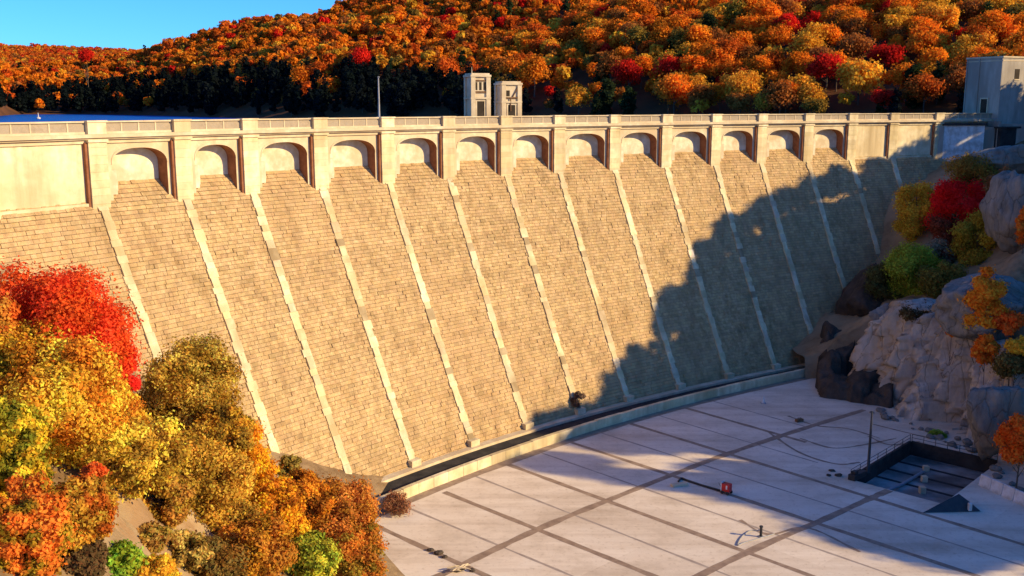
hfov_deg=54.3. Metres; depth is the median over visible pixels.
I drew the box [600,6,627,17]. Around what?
autumn tree
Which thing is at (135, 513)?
bare soil bank
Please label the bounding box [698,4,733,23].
autumn tree
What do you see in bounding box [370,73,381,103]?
evergreen tree
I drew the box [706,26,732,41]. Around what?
autumn tree
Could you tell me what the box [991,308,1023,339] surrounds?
leafy bush
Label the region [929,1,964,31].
autumn tree
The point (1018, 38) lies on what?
autumn tree
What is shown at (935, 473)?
sunken basin
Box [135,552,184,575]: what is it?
leafy bush
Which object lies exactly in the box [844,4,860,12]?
autumn tree
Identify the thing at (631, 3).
autumn tree
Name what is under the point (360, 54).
autumn tree
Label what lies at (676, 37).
autumn tree
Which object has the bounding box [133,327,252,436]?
autumn tree
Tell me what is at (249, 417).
leafy bush
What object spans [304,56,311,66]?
evergreen tree
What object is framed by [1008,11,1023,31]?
autumn tree
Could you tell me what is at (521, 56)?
autumn tree
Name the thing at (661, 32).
autumn tree
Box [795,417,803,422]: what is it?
toolbox
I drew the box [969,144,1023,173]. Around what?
boulder
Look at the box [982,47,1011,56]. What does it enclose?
autumn tree
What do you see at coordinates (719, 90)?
autumn tree
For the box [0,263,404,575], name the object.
slope
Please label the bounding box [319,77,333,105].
evergreen tree
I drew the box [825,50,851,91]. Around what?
autumn tree
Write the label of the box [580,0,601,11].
autumn tree
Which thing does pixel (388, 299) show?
masonry dam
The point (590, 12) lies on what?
autumn tree
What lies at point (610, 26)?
autumn tree
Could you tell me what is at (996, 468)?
rubble stone
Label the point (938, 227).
autumn tree
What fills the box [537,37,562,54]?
autumn tree
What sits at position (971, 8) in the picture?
autumn tree
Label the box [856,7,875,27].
autumn tree
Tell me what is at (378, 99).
lamp post
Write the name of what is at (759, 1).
autumn tree
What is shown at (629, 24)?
autumn tree
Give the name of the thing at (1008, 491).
concrete barrier
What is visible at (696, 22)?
autumn tree
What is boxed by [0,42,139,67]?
forest
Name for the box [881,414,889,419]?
rubble stone
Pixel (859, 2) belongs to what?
autumn tree
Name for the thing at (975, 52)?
autumn tree
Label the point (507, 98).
gatehouse tower
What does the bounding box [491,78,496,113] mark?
evergreen tree
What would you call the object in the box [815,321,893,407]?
dark outcrop
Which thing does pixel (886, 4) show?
autumn tree
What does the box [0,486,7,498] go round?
autumn tree
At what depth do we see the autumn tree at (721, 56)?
344.48 m
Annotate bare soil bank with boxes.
[108,484,214,575]
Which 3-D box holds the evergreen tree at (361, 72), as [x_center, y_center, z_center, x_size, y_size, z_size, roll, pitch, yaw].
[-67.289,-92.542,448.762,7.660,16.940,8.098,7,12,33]
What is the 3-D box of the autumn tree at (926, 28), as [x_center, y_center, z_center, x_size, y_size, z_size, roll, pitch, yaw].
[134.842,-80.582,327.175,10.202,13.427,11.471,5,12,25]
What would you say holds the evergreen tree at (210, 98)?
on the hillside at (647, 103)
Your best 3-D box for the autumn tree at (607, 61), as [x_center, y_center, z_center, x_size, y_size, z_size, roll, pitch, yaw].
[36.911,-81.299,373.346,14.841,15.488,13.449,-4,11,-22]
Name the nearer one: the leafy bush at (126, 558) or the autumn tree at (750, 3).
the leafy bush at (126, 558)
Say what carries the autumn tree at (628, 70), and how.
on the hillside at (647, 103)
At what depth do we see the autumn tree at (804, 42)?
334.01 m
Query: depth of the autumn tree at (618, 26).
410.85 m
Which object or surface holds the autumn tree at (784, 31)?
on the hillside at (647, 103)
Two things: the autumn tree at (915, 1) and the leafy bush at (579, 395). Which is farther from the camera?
the autumn tree at (915, 1)
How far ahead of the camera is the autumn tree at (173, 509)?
74.82 m
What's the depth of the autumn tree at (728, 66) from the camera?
340.21 m
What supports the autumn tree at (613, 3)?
on the hillside at (647, 103)
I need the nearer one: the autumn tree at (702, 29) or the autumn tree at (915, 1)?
the autumn tree at (915, 1)
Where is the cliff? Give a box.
[848,298,1023,473]
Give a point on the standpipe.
(760, 530)
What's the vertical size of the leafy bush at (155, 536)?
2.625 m
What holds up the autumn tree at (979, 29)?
on the hillside at (647, 103)
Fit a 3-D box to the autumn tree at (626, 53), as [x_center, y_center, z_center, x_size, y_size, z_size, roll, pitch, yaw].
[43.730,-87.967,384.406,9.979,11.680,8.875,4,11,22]
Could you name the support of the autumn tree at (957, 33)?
on the hillside at (647, 103)
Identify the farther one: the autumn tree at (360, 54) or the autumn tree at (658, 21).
the autumn tree at (360, 54)
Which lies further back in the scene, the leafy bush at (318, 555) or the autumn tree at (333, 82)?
the autumn tree at (333, 82)
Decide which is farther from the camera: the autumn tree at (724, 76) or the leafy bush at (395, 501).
the autumn tree at (724, 76)
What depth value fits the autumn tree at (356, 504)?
91.94 m
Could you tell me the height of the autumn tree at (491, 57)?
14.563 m
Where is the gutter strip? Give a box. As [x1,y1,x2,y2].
[370,377,811,519]
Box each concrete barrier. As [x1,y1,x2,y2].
[978,474,993,489]
[990,479,1004,494]
[1001,484,1015,500]
[1013,489,1023,505]
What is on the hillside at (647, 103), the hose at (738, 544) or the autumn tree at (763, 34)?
the autumn tree at (763, 34)
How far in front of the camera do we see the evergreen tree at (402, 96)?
405.45 m
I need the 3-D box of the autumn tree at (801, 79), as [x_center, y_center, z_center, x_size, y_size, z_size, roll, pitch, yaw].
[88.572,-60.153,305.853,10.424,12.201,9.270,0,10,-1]
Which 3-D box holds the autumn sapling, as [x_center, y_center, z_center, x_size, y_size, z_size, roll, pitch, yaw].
[-26.417,13.251,63.436,1.381,4.726,1.714,10,14,43]
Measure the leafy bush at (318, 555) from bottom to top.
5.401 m
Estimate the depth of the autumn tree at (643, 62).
362.33 m
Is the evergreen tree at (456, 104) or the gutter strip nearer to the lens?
the gutter strip
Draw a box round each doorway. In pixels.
[477,101,483,115]
[508,105,514,115]
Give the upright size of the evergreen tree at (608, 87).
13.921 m
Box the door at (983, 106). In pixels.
[979,98,988,112]
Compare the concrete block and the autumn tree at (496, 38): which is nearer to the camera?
the concrete block
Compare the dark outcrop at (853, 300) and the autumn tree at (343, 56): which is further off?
the autumn tree at (343, 56)
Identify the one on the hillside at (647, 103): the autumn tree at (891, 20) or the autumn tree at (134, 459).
the autumn tree at (891, 20)
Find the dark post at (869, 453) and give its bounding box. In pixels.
[866,411,872,473]
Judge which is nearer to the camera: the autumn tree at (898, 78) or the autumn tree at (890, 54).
the autumn tree at (898, 78)
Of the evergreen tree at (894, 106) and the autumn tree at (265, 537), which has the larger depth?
the evergreen tree at (894, 106)
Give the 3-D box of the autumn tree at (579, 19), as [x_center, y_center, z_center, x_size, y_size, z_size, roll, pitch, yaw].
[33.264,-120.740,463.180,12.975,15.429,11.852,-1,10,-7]
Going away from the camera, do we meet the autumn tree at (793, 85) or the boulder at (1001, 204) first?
the boulder at (1001, 204)
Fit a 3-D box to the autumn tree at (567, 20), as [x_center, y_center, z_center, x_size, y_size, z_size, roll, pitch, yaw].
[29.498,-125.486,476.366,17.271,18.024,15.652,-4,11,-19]
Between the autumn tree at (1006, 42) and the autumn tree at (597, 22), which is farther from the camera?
the autumn tree at (597, 22)
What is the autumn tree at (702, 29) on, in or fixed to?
on the hillside at (647, 103)
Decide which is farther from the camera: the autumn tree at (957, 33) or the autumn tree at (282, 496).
the autumn tree at (957, 33)
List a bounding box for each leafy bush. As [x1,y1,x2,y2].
[61,538,111,575]
[106,538,153,575]
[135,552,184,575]
[137,520,173,553]
[167,528,214,572]
[191,532,251,575]
[207,496,263,537]
[244,415,255,423]
[276,453,301,480]
[283,527,342,575]
[380,489,414,516]
[570,391,585,407]
[862,261,902,300]
[896,299,930,321]
[927,429,947,438]
[940,326,956,365]
[989,351,1023,385]
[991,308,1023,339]
[1002,335,1023,385]
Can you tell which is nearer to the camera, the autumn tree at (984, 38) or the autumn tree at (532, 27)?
the autumn tree at (984, 38)
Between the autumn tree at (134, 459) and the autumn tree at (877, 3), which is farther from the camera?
the autumn tree at (877, 3)
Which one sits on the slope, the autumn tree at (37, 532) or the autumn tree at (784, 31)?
the autumn tree at (37, 532)
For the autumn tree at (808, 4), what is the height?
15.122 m
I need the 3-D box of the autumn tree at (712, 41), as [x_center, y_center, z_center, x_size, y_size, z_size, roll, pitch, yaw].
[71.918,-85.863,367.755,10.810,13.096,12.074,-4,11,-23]
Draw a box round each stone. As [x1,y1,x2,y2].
[434,550,443,554]
[848,469,866,480]
[876,407,885,412]
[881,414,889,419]
[924,427,933,431]
[926,433,934,438]
[935,434,943,439]
[948,441,956,446]
[962,438,972,445]
[966,447,977,452]
[992,465,1002,471]
[992,473,1002,478]
[1009,481,1015,485]
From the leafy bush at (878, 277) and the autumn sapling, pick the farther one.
the leafy bush at (878, 277)
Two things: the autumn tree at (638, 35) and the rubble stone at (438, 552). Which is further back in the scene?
the autumn tree at (638, 35)
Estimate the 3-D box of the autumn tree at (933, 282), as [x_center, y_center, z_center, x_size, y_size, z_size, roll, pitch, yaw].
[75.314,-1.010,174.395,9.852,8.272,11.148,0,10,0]
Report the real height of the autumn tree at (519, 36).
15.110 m
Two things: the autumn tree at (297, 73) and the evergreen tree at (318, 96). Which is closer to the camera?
the evergreen tree at (318, 96)
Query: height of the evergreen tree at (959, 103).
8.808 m
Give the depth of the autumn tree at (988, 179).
181.81 m
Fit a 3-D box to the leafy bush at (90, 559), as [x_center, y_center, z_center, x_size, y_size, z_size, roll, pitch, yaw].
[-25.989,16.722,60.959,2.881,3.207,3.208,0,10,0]
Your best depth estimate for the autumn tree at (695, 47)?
360.29 m
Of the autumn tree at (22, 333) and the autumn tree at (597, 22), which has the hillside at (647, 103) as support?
the autumn tree at (597, 22)
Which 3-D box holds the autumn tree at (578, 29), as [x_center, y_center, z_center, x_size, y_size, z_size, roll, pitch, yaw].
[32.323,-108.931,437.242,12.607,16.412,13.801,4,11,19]
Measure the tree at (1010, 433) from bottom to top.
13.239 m
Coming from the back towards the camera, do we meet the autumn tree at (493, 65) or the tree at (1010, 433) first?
the autumn tree at (493, 65)
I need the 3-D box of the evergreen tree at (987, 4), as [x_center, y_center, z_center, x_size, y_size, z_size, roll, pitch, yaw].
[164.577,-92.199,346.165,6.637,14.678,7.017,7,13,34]
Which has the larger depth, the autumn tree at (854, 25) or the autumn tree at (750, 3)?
the autumn tree at (750, 3)
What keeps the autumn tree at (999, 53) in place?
on the hillside at (647, 103)
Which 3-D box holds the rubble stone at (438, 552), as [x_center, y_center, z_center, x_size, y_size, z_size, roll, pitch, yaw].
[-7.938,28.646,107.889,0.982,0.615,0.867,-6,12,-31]
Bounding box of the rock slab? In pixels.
[931,273,1023,340]
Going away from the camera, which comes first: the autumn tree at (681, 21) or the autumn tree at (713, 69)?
the autumn tree at (713, 69)
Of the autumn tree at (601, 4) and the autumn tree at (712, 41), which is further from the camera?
the autumn tree at (601, 4)
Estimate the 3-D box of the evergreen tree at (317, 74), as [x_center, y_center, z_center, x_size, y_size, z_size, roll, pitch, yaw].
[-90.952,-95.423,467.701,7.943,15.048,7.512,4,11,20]
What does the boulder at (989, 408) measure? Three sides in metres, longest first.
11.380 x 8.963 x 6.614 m
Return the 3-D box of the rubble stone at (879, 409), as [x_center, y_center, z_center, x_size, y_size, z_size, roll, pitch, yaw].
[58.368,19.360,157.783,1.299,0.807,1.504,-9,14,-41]
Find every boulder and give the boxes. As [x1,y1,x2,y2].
[868,303,889,320]
[966,385,1023,460]
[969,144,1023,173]
[979,170,1023,253]
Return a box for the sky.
[0,0,341,49]
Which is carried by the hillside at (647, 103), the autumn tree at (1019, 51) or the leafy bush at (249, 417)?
the autumn tree at (1019, 51)
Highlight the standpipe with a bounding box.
[758,525,762,537]
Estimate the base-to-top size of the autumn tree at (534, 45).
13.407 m
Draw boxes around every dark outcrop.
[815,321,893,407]
[835,263,886,316]
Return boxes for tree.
[0,248,147,381]
[0,292,20,368]
[0,317,71,395]
[0,329,148,477]
[0,395,55,491]
[0,470,82,575]
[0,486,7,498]
[50,471,123,556]
[63,398,193,502]
[76,49,94,86]
[117,347,142,391]
[123,388,151,424]
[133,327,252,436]
[141,469,202,529]
[165,418,267,531]
[195,399,256,455]
[201,85,219,114]
[213,506,299,575]
[239,417,288,497]
[246,474,311,541]
[269,69,283,95]
[282,76,295,108]
[286,466,336,528]
[289,64,312,86]
[302,59,333,78]
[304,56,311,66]
[308,469,385,542]
[311,68,324,88]
[312,88,327,116]
[317,76,341,103]
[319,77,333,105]
[323,520,390,575]
[339,57,349,84]
[340,51,351,60]
[341,70,356,101]
[346,54,357,72]
[347,42,372,66]
[353,75,368,112]
[355,64,366,92]
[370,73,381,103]
[392,81,411,116]
[400,65,410,82]
[432,55,461,76]
[433,24,457,52]
[443,67,455,90]
[446,75,463,115]
[458,64,483,78]
[460,61,475,93]
[467,14,492,29]
[476,66,491,76]
[480,54,506,65]
[486,32,502,44]
[487,56,512,75]
[491,75,522,94]
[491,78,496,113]
[493,54,524,81]
[500,36,518,46]
[503,26,526,36]
[504,73,513,80]
[509,50,530,62]
[511,62,538,89]
[513,30,530,51]
[513,49,552,96]
[525,20,550,32]
[526,28,554,39]
[528,37,547,55]
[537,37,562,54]
[553,25,579,42]
[557,6,579,28]
[561,35,588,69]
[564,83,592,114]
[569,21,580,41]
[572,7,594,17]
[572,12,594,23]
[573,20,589,39]
[578,25,610,50]
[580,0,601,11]
[582,12,609,23]
[582,17,607,35]
[592,0,610,12]
[593,4,608,17]
[593,50,621,81]
[593,56,608,82]
[597,77,615,114]
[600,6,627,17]
[600,18,621,49]
[604,8,627,20]
[606,0,619,7]
[607,4,631,12]
[609,58,647,89]
[612,19,634,33]
[612,46,637,60]
[616,0,629,11]
[617,18,644,37]
[618,85,636,114]
[619,0,649,11]
[619,12,641,23]
[619,21,649,46]
[627,1,657,15]
[634,55,653,88]
[637,13,654,33]
[646,20,672,42]
[649,16,673,31]
[650,51,683,78]
[651,80,673,113]
[652,49,677,67]
[652,73,693,114]
[664,13,693,31]
[665,24,694,53]
[671,11,699,23]
[674,41,692,55]
[677,72,694,106]
[678,51,710,75]
[682,23,711,42]
[683,8,700,14]
[684,41,713,55]
[684,77,720,113]
[685,23,710,43]
[686,83,716,113]
[687,17,703,26]
[688,11,701,21]
[688,73,710,90]
[691,37,717,46]
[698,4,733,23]
[698,40,714,79]
[701,13,717,30]
[702,59,723,84]
[705,44,736,74]
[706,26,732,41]
[706,36,749,65]
[707,0,727,7]
[711,80,730,112]
[717,0,749,25]
[719,72,737,84]
[720,57,744,74]
[721,73,755,113]
[722,90,752,113]
[723,28,757,48]
[724,68,764,111]
[729,66,751,75]
[732,45,761,60]
[734,13,761,31]
[735,55,752,68]
[739,0,760,16]
[742,54,777,74]
[748,0,782,18]
[750,0,779,10]
[752,90,774,113]
[754,11,780,28]
[756,79,800,113]
[760,20,796,47]
[760,43,784,56]
[761,27,780,46]
[764,67,787,86]
[765,46,790,73]
[765,79,773,113]
[767,19,796,45]
[768,78,799,113]
[772,12,800,45]
[773,0,800,19]
[779,50,813,73]
[783,27,827,54]
[788,72,819,109]
[792,1,807,19]
[792,21,832,43]
[792,54,815,75]
[795,81,830,112]
[797,95,829,113]
[798,10,824,30]
[800,0,827,17]
[804,49,845,97]
[806,42,834,80]
[819,3,850,23]
[821,21,846,46]
[823,8,846,23]
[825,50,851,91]
[829,55,886,104]
[830,0,857,9]
[832,4,867,29]
[833,30,875,58]
[834,15,867,36]
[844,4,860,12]
[849,55,863,61]
[855,0,869,5]
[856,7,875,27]
[864,41,906,70]
[867,0,886,13]
[868,87,900,110]
[869,21,888,44]
[879,238,944,298]
[880,0,903,12]
[883,0,916,16]
[883,4,918,20]
[884,11,912,35]
[885,22,908,43]
[887,62,926,101]
[887,87,903,112]
[890,177,934,241]
[902,14,931,33]
[902,62,922,108]
[903,73,950,112]
[904,29,942,53]
[906,0,924,9]
[907,15,945,50]
[907,22,940,54]
[914,259,968,298]
[915,0,938,15]
[917,4,944,23]
[917,45,948,69]
[920,174,985,236]
[921,59,946,78]
[922,0,951,6]
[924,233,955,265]
[925,213,960,261]
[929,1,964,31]
[931,60,946,103]
[935,33,948,47]
[936,27,952,46]
[939,57,968,93]
[941,150,1002,199]
[946,52,973,71]
[946,208,996,267]
[948,34,980,57]
[951,26,965,39]
[954,92,963,112]
[955,45,977,55]
[957,265,1011,362]
[958,0,985,22]
[961,18,999,49]
[965,27,997,49]
[965,45,996,63]
[968,7,1012,38]
[970,333,1000,384]
[971,49,1010,57]
[979,0,1017,14]
[981,1,993,14]
[981,164,1012,193]
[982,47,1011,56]
[986,12,1022,49]
[988,412,1023,488]
[991,46,1009,53]
[998,33,1015,48]
[1001,1,1023,15]
[1003,23,1023,51]
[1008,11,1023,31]
[1008,43,1023,55]
[1014,205,1023,253]
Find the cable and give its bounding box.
[739,416,925,551]
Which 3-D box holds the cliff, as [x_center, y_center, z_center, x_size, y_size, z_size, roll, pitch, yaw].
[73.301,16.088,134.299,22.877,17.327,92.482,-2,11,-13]
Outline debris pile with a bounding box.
[447,563,474,572]
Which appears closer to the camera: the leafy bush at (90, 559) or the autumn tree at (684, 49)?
the leafy bush at (90, 559)
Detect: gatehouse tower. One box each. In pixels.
[463,68,490,115]
[493,81,522,115]
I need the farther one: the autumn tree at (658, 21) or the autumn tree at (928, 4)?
the autumn tree at (658, 21)
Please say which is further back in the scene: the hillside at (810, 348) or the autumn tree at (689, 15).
the autumn tree at (689, 15)
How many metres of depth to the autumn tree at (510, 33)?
459.42 m
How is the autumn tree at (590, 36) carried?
on the hillside at (647, 103)
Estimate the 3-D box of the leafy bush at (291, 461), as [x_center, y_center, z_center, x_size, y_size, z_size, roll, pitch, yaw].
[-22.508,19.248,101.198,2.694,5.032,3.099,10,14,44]
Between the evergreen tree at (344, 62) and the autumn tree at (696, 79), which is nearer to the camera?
the autumn tree at (696, 79)
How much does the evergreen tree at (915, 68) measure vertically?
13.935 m
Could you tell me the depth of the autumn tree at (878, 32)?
340.07 m
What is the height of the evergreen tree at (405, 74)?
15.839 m
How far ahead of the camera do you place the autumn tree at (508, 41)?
449.15 m
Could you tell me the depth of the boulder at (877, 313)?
167.88 m
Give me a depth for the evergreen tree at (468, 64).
399.75 m
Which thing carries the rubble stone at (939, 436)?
on the apron
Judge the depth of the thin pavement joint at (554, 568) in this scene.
117.35 m
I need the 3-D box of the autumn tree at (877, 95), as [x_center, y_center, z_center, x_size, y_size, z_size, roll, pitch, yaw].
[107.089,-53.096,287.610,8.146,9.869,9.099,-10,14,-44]
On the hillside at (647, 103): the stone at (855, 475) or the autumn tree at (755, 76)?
the autumn tree at (755, 76)
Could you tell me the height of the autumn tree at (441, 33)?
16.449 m
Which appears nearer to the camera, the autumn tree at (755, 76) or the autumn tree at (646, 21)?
the autumn tree at (755, 76)
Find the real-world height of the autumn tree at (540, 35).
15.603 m
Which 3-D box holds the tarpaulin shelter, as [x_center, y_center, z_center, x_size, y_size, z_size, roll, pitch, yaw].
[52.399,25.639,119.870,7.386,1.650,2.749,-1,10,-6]
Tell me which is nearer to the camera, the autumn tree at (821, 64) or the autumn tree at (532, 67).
the autumn tree at (821, 64)
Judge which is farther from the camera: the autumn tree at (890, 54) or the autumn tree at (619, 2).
the autumn tree at (619, 2)
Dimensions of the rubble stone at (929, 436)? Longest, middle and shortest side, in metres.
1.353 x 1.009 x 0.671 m
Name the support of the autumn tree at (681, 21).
on the hillside at (647, 103)
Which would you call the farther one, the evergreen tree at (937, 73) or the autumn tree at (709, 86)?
the autumn tree at (709, 86)
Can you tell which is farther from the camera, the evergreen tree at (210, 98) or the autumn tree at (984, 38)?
the evergreen tree at (210, 98)
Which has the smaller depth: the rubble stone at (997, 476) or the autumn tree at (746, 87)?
the rubble stone at (997, 476)
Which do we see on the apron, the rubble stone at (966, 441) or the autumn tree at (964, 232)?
the rubble stone at (966, 441)
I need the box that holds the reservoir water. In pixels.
[0,114,235,121]
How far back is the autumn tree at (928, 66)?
298.33 m
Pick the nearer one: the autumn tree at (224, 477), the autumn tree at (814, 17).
the autumn tree at (224, 477)
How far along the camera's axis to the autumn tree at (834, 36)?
340.99 m
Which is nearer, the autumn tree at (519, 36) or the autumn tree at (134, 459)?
the autumn tree at (134, 459)
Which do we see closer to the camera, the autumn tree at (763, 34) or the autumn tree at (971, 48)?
the autumn tree at (971, 48)
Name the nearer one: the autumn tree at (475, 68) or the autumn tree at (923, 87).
the autumn tree at (923, 87)
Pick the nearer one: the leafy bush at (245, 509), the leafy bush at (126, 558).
the leafy bush at (126, 558)
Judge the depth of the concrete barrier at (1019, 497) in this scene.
121.39 m
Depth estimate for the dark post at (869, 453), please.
130.54 m
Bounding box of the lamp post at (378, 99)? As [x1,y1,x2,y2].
[378,76,379,116]
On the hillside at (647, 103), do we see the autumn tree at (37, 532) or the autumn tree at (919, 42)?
the autumn tree at (919, 42)
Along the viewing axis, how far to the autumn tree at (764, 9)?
380.28 m
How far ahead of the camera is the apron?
119.69 m
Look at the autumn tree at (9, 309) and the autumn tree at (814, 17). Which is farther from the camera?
the autumn tree at (814, 17)
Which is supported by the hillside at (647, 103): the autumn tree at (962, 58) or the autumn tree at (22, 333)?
the autumn tree at (962, 58)
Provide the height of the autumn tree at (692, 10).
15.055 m
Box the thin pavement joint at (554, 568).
[409,401,1023,575]
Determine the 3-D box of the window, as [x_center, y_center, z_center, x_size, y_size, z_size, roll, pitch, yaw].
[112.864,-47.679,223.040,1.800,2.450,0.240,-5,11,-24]
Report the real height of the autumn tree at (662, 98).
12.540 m
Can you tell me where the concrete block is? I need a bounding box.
[670,481,687,486]
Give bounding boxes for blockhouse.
[963,56,1023,147]
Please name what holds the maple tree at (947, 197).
on the hillside at (810, 348)
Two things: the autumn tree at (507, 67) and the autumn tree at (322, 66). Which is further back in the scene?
the autumn tree at (322, 66)
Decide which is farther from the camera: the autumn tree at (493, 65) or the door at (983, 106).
the autumn tree at (493, 65)
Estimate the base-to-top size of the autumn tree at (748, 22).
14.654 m
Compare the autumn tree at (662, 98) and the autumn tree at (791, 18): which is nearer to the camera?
the autumn tree at (662, 98)
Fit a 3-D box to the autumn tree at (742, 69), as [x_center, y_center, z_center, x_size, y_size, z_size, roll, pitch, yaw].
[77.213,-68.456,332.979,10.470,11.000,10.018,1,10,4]
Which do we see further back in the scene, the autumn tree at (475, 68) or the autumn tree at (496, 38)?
the autumn tree at (496, 38)
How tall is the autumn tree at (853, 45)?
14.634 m
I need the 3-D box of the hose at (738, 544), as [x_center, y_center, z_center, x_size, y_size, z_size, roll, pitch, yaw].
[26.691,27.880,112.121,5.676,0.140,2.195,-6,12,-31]
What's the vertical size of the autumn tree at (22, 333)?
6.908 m
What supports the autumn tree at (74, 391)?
on the slope
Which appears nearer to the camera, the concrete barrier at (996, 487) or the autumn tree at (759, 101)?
the concrete barrier at (996, 487)
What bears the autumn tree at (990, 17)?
on the hillside at (647, 103)
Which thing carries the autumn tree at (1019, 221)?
on the hillside at (810, 348)
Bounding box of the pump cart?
[719,480,732,495]
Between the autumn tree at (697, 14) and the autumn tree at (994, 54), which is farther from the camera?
the autumn tree at (697, 14)
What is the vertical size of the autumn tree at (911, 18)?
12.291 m
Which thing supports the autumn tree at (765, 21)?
on the hillside at (647, 103)
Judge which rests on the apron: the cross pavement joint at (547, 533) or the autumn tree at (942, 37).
the cross pavement joint at (547, 533)
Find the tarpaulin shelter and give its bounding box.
[923,494,979,512]
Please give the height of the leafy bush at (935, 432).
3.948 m
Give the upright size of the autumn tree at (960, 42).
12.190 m
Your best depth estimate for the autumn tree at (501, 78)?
375.64 m
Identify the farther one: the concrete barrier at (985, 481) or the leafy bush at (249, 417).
the concrete barrier at (985, 481)
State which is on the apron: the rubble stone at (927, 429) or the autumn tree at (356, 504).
the rubble stone at (927, 429)
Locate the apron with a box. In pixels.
[375,378,1023,575]
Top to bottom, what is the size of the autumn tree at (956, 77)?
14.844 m
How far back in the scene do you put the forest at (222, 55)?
551.36 m
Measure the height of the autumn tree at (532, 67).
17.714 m
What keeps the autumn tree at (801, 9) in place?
on the hillside at (647, 103)
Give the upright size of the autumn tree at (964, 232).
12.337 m
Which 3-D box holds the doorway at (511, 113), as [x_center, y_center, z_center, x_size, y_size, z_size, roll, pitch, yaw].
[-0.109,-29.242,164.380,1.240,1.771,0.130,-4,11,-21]
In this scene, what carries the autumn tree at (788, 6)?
on the hillside at (647, 103)
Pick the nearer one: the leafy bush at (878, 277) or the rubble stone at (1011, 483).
the rubble stone at (1011, 483)
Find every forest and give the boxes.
[0,0,1005,114]
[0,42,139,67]
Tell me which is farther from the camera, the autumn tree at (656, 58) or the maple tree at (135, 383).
the autumn tree at (656, 58)
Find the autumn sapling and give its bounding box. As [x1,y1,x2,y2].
[80,461,109,477]
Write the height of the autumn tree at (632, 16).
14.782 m
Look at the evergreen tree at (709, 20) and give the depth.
380.07 m
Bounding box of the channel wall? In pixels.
[377,368,804,510]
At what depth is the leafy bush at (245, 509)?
82.28 m
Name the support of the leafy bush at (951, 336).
on the hillside at (810, 348)
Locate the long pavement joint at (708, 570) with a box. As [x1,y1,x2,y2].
[432,409,892,575]
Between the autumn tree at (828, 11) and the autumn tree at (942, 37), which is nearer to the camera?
the autumn tree at (942, 37)
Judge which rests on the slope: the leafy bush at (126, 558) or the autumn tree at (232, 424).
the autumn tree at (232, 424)
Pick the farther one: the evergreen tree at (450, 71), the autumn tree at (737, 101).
the evergreen tree at (450, 71)
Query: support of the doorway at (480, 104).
in the gatehouse tower at (477, 94)
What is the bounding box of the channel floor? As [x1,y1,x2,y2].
[379,368,802,496]
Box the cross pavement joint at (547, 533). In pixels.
[375,408,1023,575]
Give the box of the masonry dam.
[0,113,993,481]
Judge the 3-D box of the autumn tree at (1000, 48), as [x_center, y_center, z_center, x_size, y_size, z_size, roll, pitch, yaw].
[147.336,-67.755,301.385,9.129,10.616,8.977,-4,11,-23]
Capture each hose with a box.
[678,477,720,490]
[737,530,774,545]
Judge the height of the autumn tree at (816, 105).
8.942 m
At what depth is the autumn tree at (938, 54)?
299.15 m
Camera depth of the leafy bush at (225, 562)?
73.81 m
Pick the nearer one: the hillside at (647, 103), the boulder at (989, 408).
the boulder at (989, 408)
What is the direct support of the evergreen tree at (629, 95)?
on the hillside at (647, 103)
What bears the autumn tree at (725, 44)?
on the hillside at (647, 103)
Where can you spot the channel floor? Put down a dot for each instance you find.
(398, 483)
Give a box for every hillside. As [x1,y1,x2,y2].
[0,2,1007,118]
[792,141,1023,377]
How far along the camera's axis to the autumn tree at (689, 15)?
406.95 m
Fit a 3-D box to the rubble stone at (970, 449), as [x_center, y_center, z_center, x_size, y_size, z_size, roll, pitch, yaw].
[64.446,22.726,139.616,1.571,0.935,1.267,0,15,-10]
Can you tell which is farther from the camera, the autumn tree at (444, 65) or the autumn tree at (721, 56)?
the autumn tree at (444, 65)
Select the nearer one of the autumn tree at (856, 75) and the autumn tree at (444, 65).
the autumn tree at (856, 75)
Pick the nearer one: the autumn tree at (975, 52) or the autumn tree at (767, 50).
the autumn tree at (975, 52)
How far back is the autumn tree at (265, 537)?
77.68 m
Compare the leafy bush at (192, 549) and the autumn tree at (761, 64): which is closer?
the leafy bush at (192, 549)
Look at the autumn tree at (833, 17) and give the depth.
359.66 m
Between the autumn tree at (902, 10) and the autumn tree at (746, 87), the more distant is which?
the autumn tree at (902, 10)
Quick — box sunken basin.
[851,434,997,502]
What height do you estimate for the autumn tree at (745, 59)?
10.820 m
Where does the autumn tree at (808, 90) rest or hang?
on the hillside at (647, 103)
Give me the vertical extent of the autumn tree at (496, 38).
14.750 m
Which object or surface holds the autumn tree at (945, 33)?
on the hillside at (647, 103)
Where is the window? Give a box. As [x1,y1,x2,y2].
[1014,69,1019,79]
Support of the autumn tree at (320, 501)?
on the slope
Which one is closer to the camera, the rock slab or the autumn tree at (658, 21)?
the rock slab
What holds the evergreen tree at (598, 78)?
on the hillside at (647, 103)

